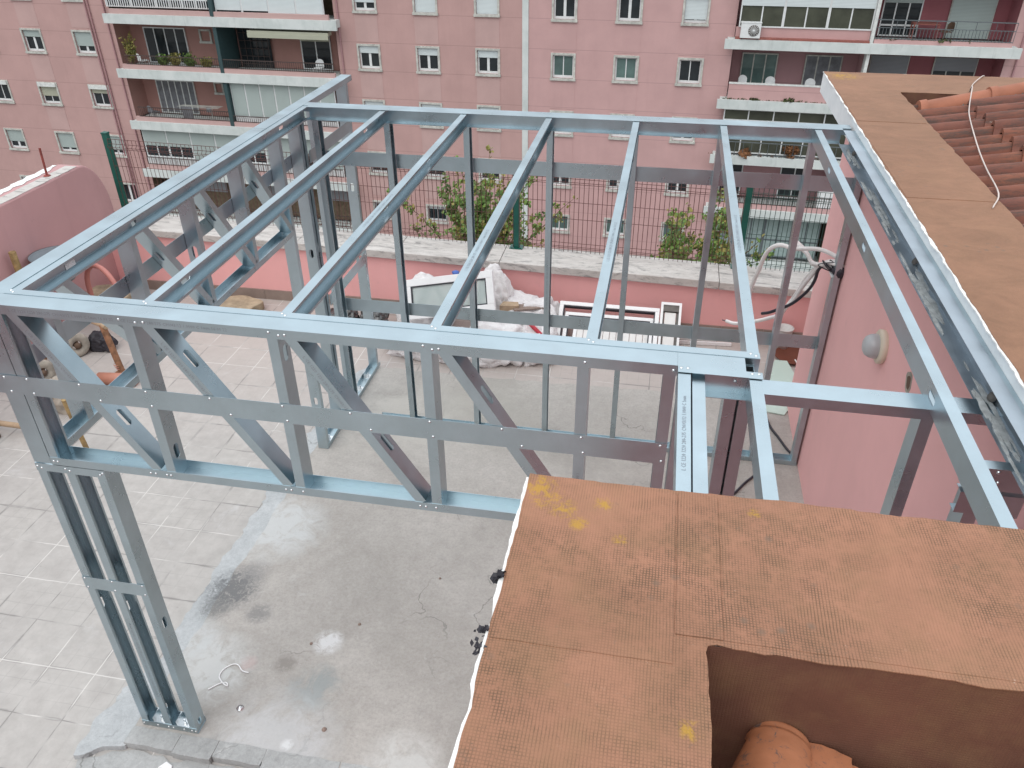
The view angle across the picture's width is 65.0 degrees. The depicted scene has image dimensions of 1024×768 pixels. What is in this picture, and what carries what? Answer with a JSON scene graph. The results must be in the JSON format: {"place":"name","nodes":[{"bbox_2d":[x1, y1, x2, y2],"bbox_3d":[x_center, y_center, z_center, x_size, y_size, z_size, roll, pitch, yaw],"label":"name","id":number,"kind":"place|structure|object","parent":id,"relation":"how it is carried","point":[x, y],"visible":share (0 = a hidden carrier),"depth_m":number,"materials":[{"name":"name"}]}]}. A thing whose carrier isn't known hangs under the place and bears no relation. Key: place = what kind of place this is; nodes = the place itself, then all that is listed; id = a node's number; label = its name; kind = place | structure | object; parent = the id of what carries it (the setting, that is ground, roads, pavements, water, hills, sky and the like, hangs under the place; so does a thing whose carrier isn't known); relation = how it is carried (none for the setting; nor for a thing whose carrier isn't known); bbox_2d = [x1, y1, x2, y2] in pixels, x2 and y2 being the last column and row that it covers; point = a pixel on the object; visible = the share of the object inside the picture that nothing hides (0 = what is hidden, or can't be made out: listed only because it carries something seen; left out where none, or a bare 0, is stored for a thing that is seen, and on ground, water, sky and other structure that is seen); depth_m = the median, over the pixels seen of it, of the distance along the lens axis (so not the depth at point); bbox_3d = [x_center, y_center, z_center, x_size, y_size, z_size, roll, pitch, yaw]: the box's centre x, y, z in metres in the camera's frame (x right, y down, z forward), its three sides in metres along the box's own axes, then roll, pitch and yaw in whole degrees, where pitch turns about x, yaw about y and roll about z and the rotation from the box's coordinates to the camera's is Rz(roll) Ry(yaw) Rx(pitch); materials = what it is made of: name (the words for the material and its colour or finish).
{"place":"outdoors","nodes":[
{"label":"outdoors","id":0,"kind":"place"},
{"bbox_2d":[50,375,67,414],"bbox_3d":[-4.240,0.065,7.661,0.442,0.390,0.388,5,33,9],"label":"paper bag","id":1,"kind":"object","parent":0,"point":[59,406],"visible":0.08,"depth_m":7.57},
{"bbox_2d":[87,284,131,298],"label":"broken slab","id":2,"kind":"structure","parent":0,"point":[98,290],"depth_m":9.39,"materials":[{"name":"stone"}]},
{"bbox_2d":[96,372,137,385],"bbox_3d":[-3.949,-0.051,8.047,0.380,0.123,0.124,2,33,3],"label":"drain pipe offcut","id":3,"kind":"object","parent":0,"point":[106,378],"visible":0.38,"depth_m":8.00,"materials":[{"name":"plastic"}]},
{"bbox_2d":[0,0,521,240],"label":"apartment building","id":4,"kind":"structure","parent":0,"point":[74,82],"depth_m":47.06,"materials":[{"name":"pink paint"}]},
{"bbox_2d":[0,80,14,103],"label":"window","id":5,"kind":"structure","parent":4,"relation":"in","point":[5,91],"depth_m":50.86,"materials":[{"name":"white plastic"}]},
{"bbox_2d":[3,128,29,150],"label":"window","id":6,"kind":"structure","parent":4,"relation":"in","point":[17,138],"depth_m":52.44,"materials":[{"name":"white plastic"}]},
{"bbox_2d":[19,28,47,53],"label":"window","id":7,"kind":"structure","parent":4,"relation":"in","point":[33,36],"depth_m":48.51,"materials":[{"name":"white plastic"}]},
{"bbox_2d":[36,81,63,106],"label":"window","id":8,"kind":"structure","parent":4,"relation":"in","point":[50,91],"depth_m":50.12,"materials":[{"name":"white plastic"}]},
{"bbox_2d":[54,131,79,154],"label":"window","id":9,"kind":"structure","parent":4,"relation":"in","point":[67,140],"depth_m":51.74,"materials":[{"name":"white plastic"}]},
{"bbox_2d":[70,30,97,55],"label":"window","id":10,"kind":"structure","parent":4,"relation":"in","point":[84,39],"depth_m":47.82,"materials":[{"name":"white plastic"}]},
{"bbox_2d":[87,84,113,108],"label":"window","id":11,"kind":"structure","parent":4,"relation":"in","point":[100,93],"depth_m":49.53,"materials":[{"name":"white plastic"}]},
{"bbox_2d":[110,134,126,157],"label":"window","id":12,"kind":"structure","parent":4,"relation":"in","point":[114,144],"depth_m":51.06,"materials":[{"name":"white plastic"}]},
{"bbox_2d":[118,31,136,63],"bbox_3d":[-22.394,-19.577,47.126,0.916,2.018,0.583,16,36,24],"label":"potted plant","id":13,"kind":"object","parent":4,"relation":"on","point":[129,46],"visible":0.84,"depth_m":47.02,"materials":[{"name":"green plant"}]},
{"bbox_2d":[141,130,170,156],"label":"glazed window","id":14,"kind":"structure","parent":4,"relation":"in","point":[149,136],"depth_m":49.78,"materials":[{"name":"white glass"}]},
{"bbox_2d":[142,26,189,63],"bbox_3d":[-20.648,-20.280,48.136,2.746,2.000,0.080,7,34,11],"label":"balcony door","id":15,"kind":"structure","parent":4,"relation":"in","point":[164,40],"depth_m":48.00,"materials":[{"name":"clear glass"}]},
{"bbox_2d":[155,79,199,113],"bbox_3d":[-20.704,-17.780,49.776,2.596,1.980,0.080,7,34,11],"label":"balcony door","id":16,"kind":"structure","parent":4,"relation":"in","point":[171,93],"depth_m":49.70,"materials":[{"name":"glass"}]},
{"bbox_2d":[165,131,194,158],"bbox_3d":[-20.465,-14.761,49.584,1.640,1.680,0.110,7,34,11],"label":"glazed window","id":17,"kind":"structure","parent":4,"relation":"in","point":[175,138],"depth_m":49.48,"materials":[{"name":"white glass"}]},
{"bbox_2d":[181,105,222,119],"bbox_3d":[-18.718,-16.272,48.466,2.700,0.963,0.630,7,34,11],"label":"drying rack","id":18,"kind":"object","parent":4,"relation":"on","point":[189,111],"visible":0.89,"depth_m":48.24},
{"bbox_2d":[189,133,216,159],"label":"glazed window","id":19,"kind":"structure","parent":4,"relation":"in","point":[201,139],"depth_m":49.12,"materials":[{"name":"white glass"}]},
{"bbox_2d":[205,182,229,207],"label":"glazed window","id":20,"kind":"structure","parent":4,"relation":"in","point":[215,186],"depth_m":52.00,"materials":[{"name":"brown glass"}]},
{"bbox_2d":[214,134,238,148],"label":"glazed window","id":21,"kind":"structure","parent":4,"relation":"in","point":[220,140],"depth_m":48.69,"materials":[{"name":"white glass"}]},
{"bbox_2d":[214,0,241,11],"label":"glazed window","id":22,"kind":"structure","parent":4,"relation":"in","point":[220,5],"depth_m":44.25,"materials":[{"name":"white glass"}]},
{"bbox_2d":[229,83,249,115],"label":"glazed window","id":23,"kind":"structure","parent":4,"relation":"in","point":[238,93],"depth_m":47.03,"materials":[{"name":"white glass"}]},
{"bbox_2d":[244,84,263,116],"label":"glazed window","id":24,"kind":"structure","parent":4,"relation":"in","point":[252,91],"depth_m":46.86,"materials":[{"name":"white glass"}]},
{"bbox_2d":[240,0,268,12],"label":"glazed window","id":25,"kind":"structure","parent":4,"relation":"in","point":[254,6],"depth_m":43.93,"materials":[{"name":"white glass"}]},
{"bbox_2d":[259,84,277,116],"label":"glazed window","id":26,"kind":"structure","parent":4,"relation":"in","point":[267,93],"depth_m":46.66,"materials":[{"name":"white glass"}]},
{"bbox_2d":[267,0,295,13],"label":"glazed window","id":27,"kind":"structure","parent":4,"relation":"in","point":[275,6],"depth_m":43.63,"materials":[{"name":"white glass"}]},
{"bbox_2d":[274,85,290,111],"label":"glazed window","id":28,"kind":"structure","parent":4,"relation":"in","point":[282,95],"depth_m":46.37,"materials":[{"name":"white glass"}]},
{"bbox_2d":[289,86,306,117],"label":"glazed window","id":29,"kind":"structure","parent":4,"relation":"in","point":[296,92],"depth_m":46.08,"materials":[{"name":"white glass"}]},
{"bbox_2d":[292,189,320,217],"bbox_3d":[-13.013,-11.664,50.861,2.129,2.250,0.080,7,34,11],"label":"glazed window","id":30,"kind":"structure","parent":4,"relation":"in","point":[296,208],"depth_m":51.14,"materials":[{"name":"brown glass"}]},
{"bbox_2d":[295,0,324,14],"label":"glazed window","id":31,"kind":"structure","parent":4,"relation":"in","point":[302,6],"depth_m":43.32,"materials":[{"name":"white glass"}]},
{"bbox_2d":[300,36,333,69],"bbox_3d":[-11.279,-19.174,46.359,1.846,1.970,0.110,7,34,11],"label":"balcony door","id":32,"kind":"structure","parent":4,"relation":"in","point":[312,50],"depth_m":46.39,"materials":[{"name":"black glass"}]},
{"bbox_2d":[331,190,350,219],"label":"glazed window","id":33,"kind":"structure","parent":4,"relation":"in","point":[340,193],"depth_m":50.51,"materials":[{"name":"brown glass"}]},
{"bbox_2d":[352,0,377,13],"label":"window","id":34,"kind":"structure","parent":4,"relation":"in","point":[370,5],"depth_m":43.21,"materials":[{"name":"white plastic"}]},
{"bbox_2d":[356,43,382,71],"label":"window","id":35,"kind":"structure","parent":4,"relation":"in","point":[370,54],"depth_m":44.65,"materials":[{"name":"white plastic"}]},
{"bbox_2d":[412,0,437,15],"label":"window","id":36,"kind":"structure","parent":4,"relation":"in","point":[420,7],"depth_m":42.53,"materials":[{"name":"white plastic"}]},
{"bbox_2d":[415,46,440,74],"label":"window","id":37,"kind":"structure","parent":4,"relation":"in","point":[429,56],"depth_m":44.02,"materials":[{"name":"white plastic"}]},
{"bbox_2d":[419,102,443,128],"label":"window","id":38,"kind":"structure","parent":4,"relation":"in","point":[424,104],"depth_m":45.33,"materials":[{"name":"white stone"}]},
{"bbox_2d":[426,204,448,224],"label":"window","id":39,"kind":"structure","parent":4,"relation":"in","point":[433,213],"depth_m":48.82,"materials":[{"name":"white plastic"}]},
{"bbox_2d":[473,0,499,16],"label":"window","id":40,"kind":"structure","parent":4,"relation":"in","point":[485,8],"depth_m":41.89,"materials":[{"name":"white plastic"}]},
{"bbox_2d":[475,48,500,76],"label":"window","id":41,"kind":"structure","parent":4,"relation":"in","point":[488,61],"depth_m":43.40,"materials":[{"name":"white plastic"}]},
{"bbox_2d":[477,105,501,131],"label":"window","id":42,"kind":"structure","parent":4,"relation":"in","point":[484,107],"depth_m":44.73,"materials":[{"name":"white stone"}]},
{"bbox_2d":[0,289,795,767],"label":"terrace floor","id":43,"kind":"structure","parent":0,"point":[62,681],"depth_m":6.28,"materials":[{"name":"tile"}]},
{"bbox_2d":[27,245,89,378],"bbox_3d":[-4.707,-0.726,8.319,0.470,0.971,1.316,-7,34,-10],"label":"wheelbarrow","id":44,"kind":"object","parent":43,"relation":"on","point":[82,347],"visible":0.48,"depth_m":8.45,"materials":[{"name":"grey metal"}]},
{"bbox_2d":[0,164,119,343],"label":"boundary wall","id":45,"kind":"structure","parent":43,"relation":"on","point":[61,204],"depth_m":8.71,"materials":[{"name":"pink paint"}]},
{"bbox_2d":[84,263,116,295],"bbox_3d":[-4.538,-1.005,8.955,0.576,0.728,0.073,15,36,23],"label":"flexible pipe","id":46,"kind":"object","parent":43,"relation":"on","point":[107,274],"visible":0.52,"depth_m":8.80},
{"bbox_2d":[88,330,117,351],"bbox_3d":[-4.415,-0.466,8.633,0.335,0.214,0.210,5,33,9],"label":"cloth bundle","id":47,"kind":"object","parent":43,"relation":"on","point":[97,341],"visible":0.77,"depth_m":8.57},
{"bbox_2d":[91,322,125,372],"bbox_3d":[-4.192,-0.399,8.177,0.656,0.570,0.181,15,36,22],"label":"wooden plank","id":48,"kind":"object","parent":43,"relation":"on","point":[119,367],"visible":0.71,"depth_m":8.13,"materials":[{"name":"brown wood"}]},
{"bbox_2d":[75,750,236,767],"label":"rough mortar strip","id":49,"kind":"object","parent":43,"relation":"on","point":[129,759],"visible":0.9,"depth_m":4.66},
{"bbox_2d":[73,368,365,758],"bbox_3d":[-1.986,1.016,6.460,0.378,0.039,4.380,5,33,9],"label":"mortar fillet","id":50,"kind":"object","parent":43,"relation":"on","point":[114,724],"visible":0.46,"depth_m":5.48,"materials":[{"name":"concrete"}]},
{"bbox_2d":[219,295,263,309],"bbox_3d":[-3.180,-0.901,9.373,0.531,0.100,0.405,5,33,9],"label":"flat stone","id":51,"kind":"object","parent":43,"relation":"on","point":[243,301],"visible":0.46,"depth_m":9.35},
{"bbox_2d":[124,726,372,767],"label":"slab kerb","id":52,"kind":"structure","parent":43,"relation":"on","point":[192,748],"depth_m":4.67,"materials":[{"name":"concrete"}]},
{"bbox_2d":[386,350,439,362],"bbox_3d":[-0.972,-0.458,8.542,0.772,0.266,0.499,5,33,9],"label":"rubble sack","id":53,"kind":"object","parent":43,"relation":"on","point":[417,356],"visible":0.06,"depth_m":8.44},
{"bbox_2d":[396,272,433,324],"bbox_3d":[-0.969,-0.917,8.894,0.700,0.687,0.495,5,33,9],"label":"rubble sack","id":54,"kind":"object","parent":43,"relation":"on","point":[426,320],"visible":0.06,"depth_m":8.77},
{"bbox_2d":[112,215,814,334],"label":"parapet wall","id":55,"kind":"structure","parent":43,"relation":"on","point":[651,282],"depth_m":8.88,"materials":[{"name":"paint"}]},
{"bbox_2d":[100,131,832,271],"bbox_3d":[0.074,-1.955,8.848,9.870,1.179,0.128,5,33,9],"label":"fence","id":56,"kind":"object","parent":55,"relation":"on","point":[123,199],"visible":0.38,"depth_m":8.83,"materials":[{"name":"metal"}]},
{"bbox_2d":[135,367,803,767],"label":"concrete slab","id":57,"kind":"structure","parent":43,"relation":"on","point":[385,683],"depth_m":5.67,"materials":[{"name":"concrete"}]},
{"bbox_2d":[0,74,1023,733],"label":"steel framework","id":58,"kind":"object","parent":57,"relation":"on","point":[156,326],"visible":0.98,"depth_m":3.60,"materials":[{"name":"metal"}]},
{"bbox_2d":[766,360,793,414],"bbox_3d":[2.630,0.018,7.881,0.345,0.010,1.006,11,35,17],"label":"glass sheet","id":59,"kind":"object","parent":57,"relation":"on","point":[782,370],"visible":0.39,"depth_m":8.02,"materials":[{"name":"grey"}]},
{"bbox_2d":[469,321,522,367],"bbox_3d":[-0.158,-0.465,8.377,0.715,0.464,0.552,5,33,9],"label":"rubble sack","id":60,"kind":"object","parent":43,"relation":"on","point":[493,363],"visible":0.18,"depth_m":8.24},
{"bbox_2d":[406,270,495,319],"bbox_3d":[-0.653,-0.918,8.353,1.027,0.555,0.282,5,33,9],"label":"window sash","id":61,"kind":"object","parent":60,"relation":"on","point":[431,290],"depth_m":8.36,"materials":[{"name":"white plastic"}]},
{"bbox_2d":[484,263,514,309],"bbox_3d":[-0.174,-0.930,8.800,0.500,0.819,0.445,5,33,9],"label":"rubble sack","id":62,"kind":"object","parent":43,"relation":"on","point":[503,289],"visible":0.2,"depth_m":8.59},
{"bbox_2d":[508,289,565,335],"bbox_3d":[0.155,-0.715,8.733,0.845,0.504,0.566,11,35,17],"label":"rubble sack","id":63,"kind":"object","parent":43,"relation":"on","point":[520,297],"visible":0.18,"depth_m":8.64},
{"bbox_2d":[522,325,559,366],"bbox_3d":[0.246,-0.468,8.404,0.547,0.440,0.513,5,33,9],"label":"rubble sack","id":64,"kind":"object","parent":43,"relation":"on","point":[529,329],"visible":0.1,"depth_m":8.27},
{"bbox_2d":[562,311,653,343],"bbox_3d":[1.011,-0.510,8.544,0.950,0.294,0.453,5,33,9],"label":"window frame","id":65,"kind":"object","parent":43,"relation":"on","point":[611,317],"visible":0.35,"depth_m":8.60,"materials":[{"name":"white plastic"}]},
{"bbox_2d":[557,301,659,343],"bbox_3d":[1.012,-0.578,8.569,1.070,0.381,0.515,5,33,9],"label":"window frame","id":66,"kind":"object","parent":43,"relation":"on","point":[655,312],"visible":0.45,"depth_m":8.62,"materials":[{"name":"white plastic"}]},
{"bbox_2d":[572,329,647,342],"bbox_3d":[1.060,-0.447,8.502,0.850,0.237,0.434,5,33,9],"label":"louvre panel","id":67,"kind":"object","parent":43,"relation":"on","point":[612,336],"depth_m":8.53,"materials":[{"name":"white plastic"}]},
{"bbox_2d":[658,302,681,345],"bbox_3d":[1.654,-0.546,8.452,0.215,0.451,0.559,5,33,9],"label":"roller box","id":68,"kind":"object","parent":43,"relation":"on","point":[671,311],"visible":0.65,"depth_m":8.50,"materials":[{"name":"white plastic"}]},
{"bbox_2d":[679,340,731,345],"bbox_3d":[2.067,-0.446,8.665,0.581,0.037,0.040,3,33,6],"label":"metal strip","id":69,"kind":"object","parent":43,"relation":"on","point":[707,343],"visible":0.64,"depth_m":8.65,"materials":[{"name":"white metal"}]},
{"bbox_2d":[448,71,1023,767],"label":"house","id":70,"kind":"structure","parent":43,"relation":"on","point":[836,619],"depth_m":1.92,"materials":[{"name":"ceramic"}]},
{"bbox_2d":[722,261,844,324],"bbox_3d":[2.223,-0.734,6.617,0.161,1.042,1.209,-13,35,-19],"label":"conduit","id":71,"kind":"object","parent":70,"relation":"attached to","point":[804,284],"visible":0.66,"depth_m":6.45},
{"bbox_2d":[761,267,821,314],"bbox_3d":[2.289,-0.719,6.338,0.095,0.696,0.701,-16,36,-22],"label":"cable","id":72,"kind":"object","parent":70,"relation":"attached to","point":[801,296],"visible":0.77,"depth_m":6.39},
{"bbox_2d":[750,243,835,296],"bbox_3d":[2.180,-0.799,6.329,0.158,0.720,0.850,-19,38,-27],"label":"conduit","id":73,"kind":"object","parent":70,"relation":"attached to","point":[784,245],"visible":0.8,"depth_m":6.23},
{"bbox_2d":[818,260,843,278],"bbox_3d":[2.347,-0.840,5.922,0.174,0.117,0.126,5,33,9],"label":"wire tangle","id":74,"kind":"object","parent":70,"relation":"attached to","point":[840,273],"visible":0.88,"depth_m":5.91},
{"bbox_2d":[862,329,888,363],"bbox_3d":[2.125,-0.224,4.733,0.117,0.203,0.212,5,33,9],"label":"bulkhead lamp","id":75,"kind":"object","parent":70,"relation":"attached to","point":[875,346],"visible":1,"depth_m":4.67,"materials":[{"name":"white glass"}]},
{"bbox_2d":[968,75,999,207],"bbox_3d":[3.018,-1.688,5.186,0.141,0.206,3.228,14,36,21],"label":"cord","id":76,"kind":"object","parent":70,"relation":"on","point":[971,88],"visible":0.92,"depth_m":4.79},
{"bbox_2d":[407,236,816,257],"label":"street","id":77,"kind":"structure","parent":0,"point":[603,252],"depth_m":47.71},
{"bbox_2d":[386,145,577,247],"bbox_3d":[-0.529,2.308,18.134,3.427,15.265,1.556,5,33,9],"label":"ginkgo tree","id":78,"kind":"object","parent":77,"relation":"on","point":[481,215],"visible":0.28,"depth_m":14.51,"materials":[{"name":"green plant"}]},
{"bbox_2d":[650,202,702,260],"bbox_3d":[2.904,3.005,17.535,0.900,14.708,1.520,5,33,9],"label":"ginkgo tree","id":79,"kind":"object","parent":77,"relation":"on","point":[677,234],"visible":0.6,"depth_m":13.82,"materials":[{"name":"green plant"}]},
{"bbox_2d":[689,188,774,266],"bbox_3d":[3.640,3.077,17.299,1.492,14.834,1.232,-25,40,-33],"label":"ginkgo tree","id":80,"kind":"object","parent":77,"relation":"on","point":[721,242],"visible":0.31,"depth_m":13.70,"materials":[{"name":"green plant"}]},
{"bbox_2d":[522,0,1023,271],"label":"apartment building","id":81,"kind":"structure","parent":0,"point":[695,59],"depth_m":41.50,"materials":[{"name":"pink paint"}]},
{"bbox_2d":[552,214,569,233],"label":"window","id":82,"kind":"structure","parent":81,"relation":"in","point":[567,221],"depth_m":47.49,"materials":[{"name":"white plastic"}]},
{"bbox_2d":[550,53,575,80],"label":"window","id":83,"kind":"structure","parent":81,"relation":"in","point":[562,64],"depth_m":42.68,"materials":[{"name":"white plastic"}]},
{"bbox_2d":[551,0,577,22],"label":"window","id":84,"kind":"structure","parent":81,"relation":"in","point":[562,10],"depth_m":41.19,"materials":[{"name":"white plastic"}]},
{"bbox_2d":[602,217,625,238],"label":"window","id":85,"kind":"structure","parent":81,"relation":"in","point":[622,232],"depth_m":46.85,"materials":[{"name":"white plastic"}]},
{"bbox_2d":[611,55,638,83],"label":"window","id":86,"kind":"structure","parent":81,"relation":"in","point":[626,67],"depth_m":42.08,"materials":[{"name":"white plastic"}]},
{"bbox_2d":[615,0,643,23],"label":"window","id":87,"kind":"structure","parent":81,"relation":"in","point":[630,11],"depth_m":40.56,"materials":[{"name":"white plastic"}]},
{"bbox_2d":[663,183,688,196],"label":"window","id":88,"kind":"structure","parent":81,"relation":"in","point":[679,187],"depth_m":44.83,"materials":[{"name":"white plastic"}]},
{"bbox_2d":[669,116,696,143],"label":"window","id":89,"kind":"structure","parent":81,"relation":"in","point":[672,139],"depth_m":43.27,"materials":[{"name":"white plastic"}]},
{"bbox_2d":[675,57,703,86],"bbox_3d":[9.145,-16.075,41.395,1.380,1.380,0.270,7,34,11],"label":"window","id":90,"kind":"structure","parent":81,"relation":"in","point":[689,70],"depth_m":41.46,"materials":[{"name":"white plastic"}]},
{"bbox_2d":[681,0,710,26],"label":"window","id":91,"kind":"structure","parent":81,"relation":"in","point":[695,12],"depth_m":39.89,"materials":[{"name":"white plastic"}]},
{"bbox_2d":[740,21,761,39],"bbox_3d":[11.606,-17.195,39.097,0.980,0.770,0.395,7,34,11],"label":"air conditioner","id":92,"kind":"object","parent":81,"relation":"on","point":[750,29],"visible":1,"depth_m":38.95,"materials":[{"name":"white metal"}]},
{"bbox_2d":[740,217,765,254],"bbox_3d":[13.436,-8.439,45.473,1.483,2.400,0.080,7,34,11],"label":"glazed window","id":93,"kind":"structure","parent":81,"relation":"in","point":[751,220],"depth_m":45.37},
{"bbox_2d":[739,52,778,82],"bbox_3d":[12.814,-16.272,41.890,1.796,1.850,0.080,7,34,11],"label":"balcony door","id":94,"kind":"structure","parent":81,"relation":"in","point":[756,67],"depth_m":41.73,"materials":[{"name":"green glass"}]},
{"bbox_2d":[739,0,786,27],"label":"glazed window","id":95,"kind":"structure","parent":81,"relation":"in","point":[769,12],"depth_m":38.79,"materials":[{"name":"white glass"}]},
{"bbox_2d":[760,219,792,257],"bbox_3d":[14.888,-8.271,45.198,1.483,2.400,0.080,7,34,11],"label":"glazed window","id":96,"kind":"structure","parent":81,"relation":"in","point":[770,221],"depth_m":45.14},
{"bbox_2d":[723,109,838,124],"bbox_3d":[14.032,-13.664,41.126,6.246,0.590,0.080,7,34,11],"label":"glazed window","id":97,"kind":"structure","parent":81,"relation":"in","point":[729,114],"depth_m":41.19,"materials":[{"name":"clear glass"}]},
{"bbox_2d":[729,135,845,158],"bbox_3d":[14.038,-12.707,41.746,6.246,1.650,0.080,7,34,11],"label":"glazed window","id":98,"kind":"structure","parent":81,"relation":"in","point":[764,148],"depth_m":42.08,"materials":[{"name":"green glass"}]},
{"bbox_2d":[776,167,802,198],"bbox_3d":[15.555,-11.322,44.383,1.546,2.200,0.080,7,34,11],"label":"balcony door","id":99,"kind":"structure","parent":81,"relation":"in","point":[794,171],"depth_m":44.30,"materials":[{"name":"black glass"}]},
{"bbox_2d":[782,0,831,28],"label":"glazed window","id":100,"kind":"structure","parent":81,"relation":"in","point":[799,14],"depth_m":38.43,"materials":[{"name":"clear glass"}]},
{"bbox_2d":[794,222,821,259],"bbox_3d":[16.340,-8.103,44.923,1.483,2.400,0.080,7,34,11],"label":"glazed window","id":101,"kind":"structure","parent":81,"relation":"in","point":[806,224],"depth_m":44.79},
{"bbox_2d":[801,54,843,85],"bbox_3d":[15.890,-15.916,41.309,1.796,1.850,0.080,7,34,11],"label":"balcony door","id":102,"kind":"structure","parent":81,"relation":"in","point":[815,65],"depth_m":41.09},
{"bbox_2d":[826,0,877,30],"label":"glazed window","id":103,"kind":"structure","parent":81,"relation":"in","point":[844,14],"depth_m":38.04,"materials":[{"name":"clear glass"}]},
{"bbox_2d":[867,55,910,73],"bbox_3d":[18.937,-15.596,40.692,1.846,1.950,0.110,7,34,11],"label":"balcony door","id":104,"kind":"structure","parent":81,"relation":"in","point":[892,64],"depth_m":40.35,"materials":[{"name":"grey glass"}]},
{"bbox_2d":[877,0,924,36],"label":"balcony door","id":105,"kind":"structure","parent":81,"relation":"in","point":[892,9],"depth_m":39.17,"materials":[{"name":"clear glass"}]},
{"bbox_2d":[931,57,978,75],"bbox_3d":[21.939,-15.248,40.124,1.996,1.950,0.110,7,34,11],"label":"balcony door","id":106,"kind":"structure","parent":81,"relation":"in","point":[952,66],"depth_m":39.78,"materials":[{"name":"grey glass"}]},
{"bbox_2d":[944,0,998,38],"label":"balcony door","id":107,"kind":"structure","parent":81,"relation":"in","point":[960,10],"depth_m":38.52,"materials":[{"name":"white glass"}]},
{"bbox_2d":[775,347,799,364],"bbox_3d":[2.940,-0.290,8.427,0.380,0.035,0.380,5,33,9],"label":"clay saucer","id":108,"kind":"object","parent":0,"point":[789,355],"visible":0.59,"depth_m":8.47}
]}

